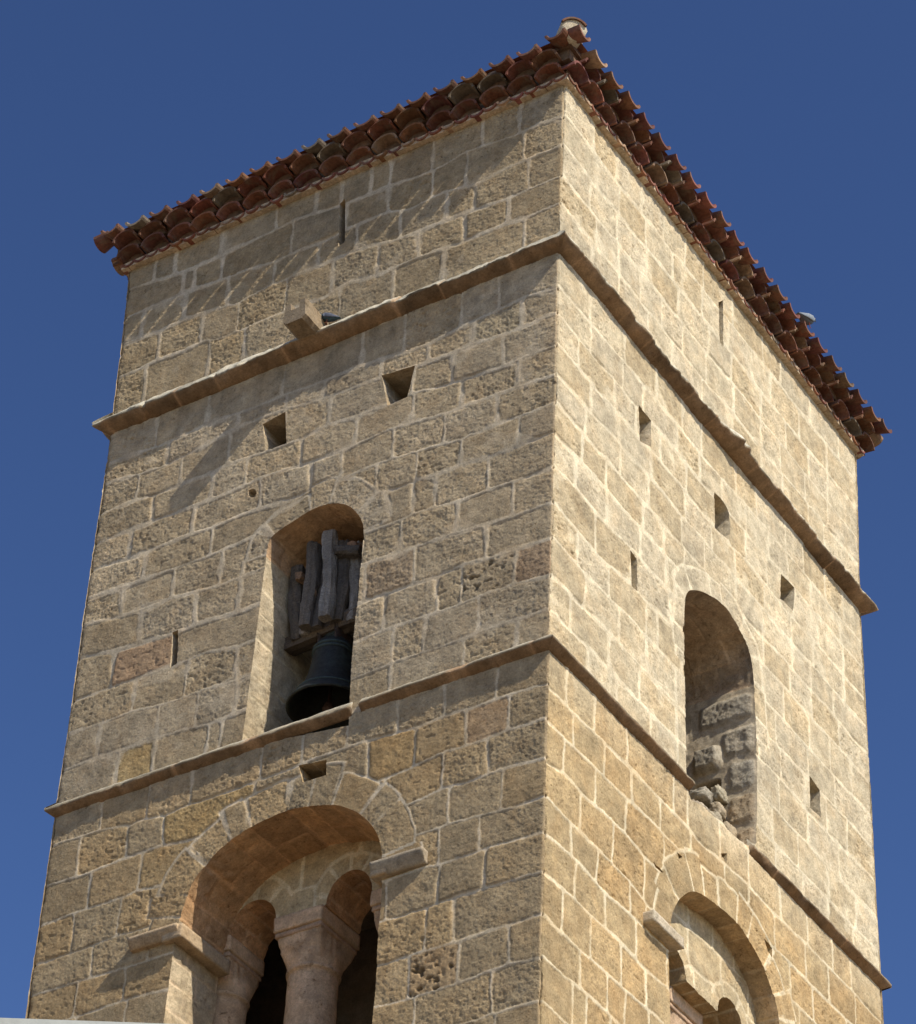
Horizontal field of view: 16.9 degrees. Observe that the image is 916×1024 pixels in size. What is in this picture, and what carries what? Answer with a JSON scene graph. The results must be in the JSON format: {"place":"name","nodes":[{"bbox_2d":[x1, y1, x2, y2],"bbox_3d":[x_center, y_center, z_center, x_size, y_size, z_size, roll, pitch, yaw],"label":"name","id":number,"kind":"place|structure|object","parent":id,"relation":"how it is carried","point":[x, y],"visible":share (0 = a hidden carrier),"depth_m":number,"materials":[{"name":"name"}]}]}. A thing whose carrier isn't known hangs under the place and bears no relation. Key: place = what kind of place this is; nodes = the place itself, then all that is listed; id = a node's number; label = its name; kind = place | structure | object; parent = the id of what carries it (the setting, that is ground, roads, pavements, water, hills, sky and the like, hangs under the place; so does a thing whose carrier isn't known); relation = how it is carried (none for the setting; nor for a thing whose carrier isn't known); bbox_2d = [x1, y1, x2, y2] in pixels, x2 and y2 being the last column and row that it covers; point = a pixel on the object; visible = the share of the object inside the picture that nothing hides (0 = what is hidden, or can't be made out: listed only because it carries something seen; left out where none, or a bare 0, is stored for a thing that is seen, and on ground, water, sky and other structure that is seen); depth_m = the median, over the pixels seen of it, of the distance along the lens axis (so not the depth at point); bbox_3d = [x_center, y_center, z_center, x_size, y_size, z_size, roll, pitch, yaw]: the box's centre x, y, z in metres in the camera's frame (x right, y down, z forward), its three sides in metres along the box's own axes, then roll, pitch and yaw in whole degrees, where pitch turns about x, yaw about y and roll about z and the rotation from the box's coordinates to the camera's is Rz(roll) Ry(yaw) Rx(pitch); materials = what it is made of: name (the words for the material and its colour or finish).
{"place":"outdoors","nodes":[
{"label":"outdoors","id":0,"kind":"place"},
{"bbox_2d":[0,1018,163,1023],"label":"plastered house","id":1,"kind":"structure","parent":0,"point":[22,1021],"depth_m":8.95,"materials":[{"name":"paint"}]},
{"bbox_2d":[0,0,915,1023],"label":"sky","id":2,"kind":"structure","parent":0,"point":[796,119],"materials":[{"name":"blue"}]},
{"bbox_2d":[25,17,891,1023],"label":"bell tower","id":3,"kind":"structure","parent":0,"point":[561,425],"depth_m":26.83,"materials":[{"name":"stone"}]},
{"bbox_2d":[283,529,362,732],"bbox_3d":[-1.067,1.037,26.612,1.226,1.752,0.740,-41,-56,40],"label":"bell","id":4,"kind":"object","parent":3,"relation":"hanging from","point":[323,592],"visible":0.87,"depth_m":26.50,"materials":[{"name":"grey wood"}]},
{"bbox_2d":[319,312,340,322],"bbox_3d":[-1.183,-1.779,28.239,0.230,0.151,0.091,-3,-40,7],"label":"pigeon","id":5,"kind":"object","parent":3,"relation":"on","point":[328,317],"visible":1,"depth_m":28.21,"materials":[{"name":"grey"}]},
{"bbox_2d":[796,312,815,327],"bbox_3d":[3.571,-1.973,31.561,0.134,0.214,0.324,-20,-45,25],"label":"pigeon","id":6,"kind":"object","parent":3,"relation":"on","point":[808,319],"visible":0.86,"depth_m":31.51,"materials":[{"name":"white"}]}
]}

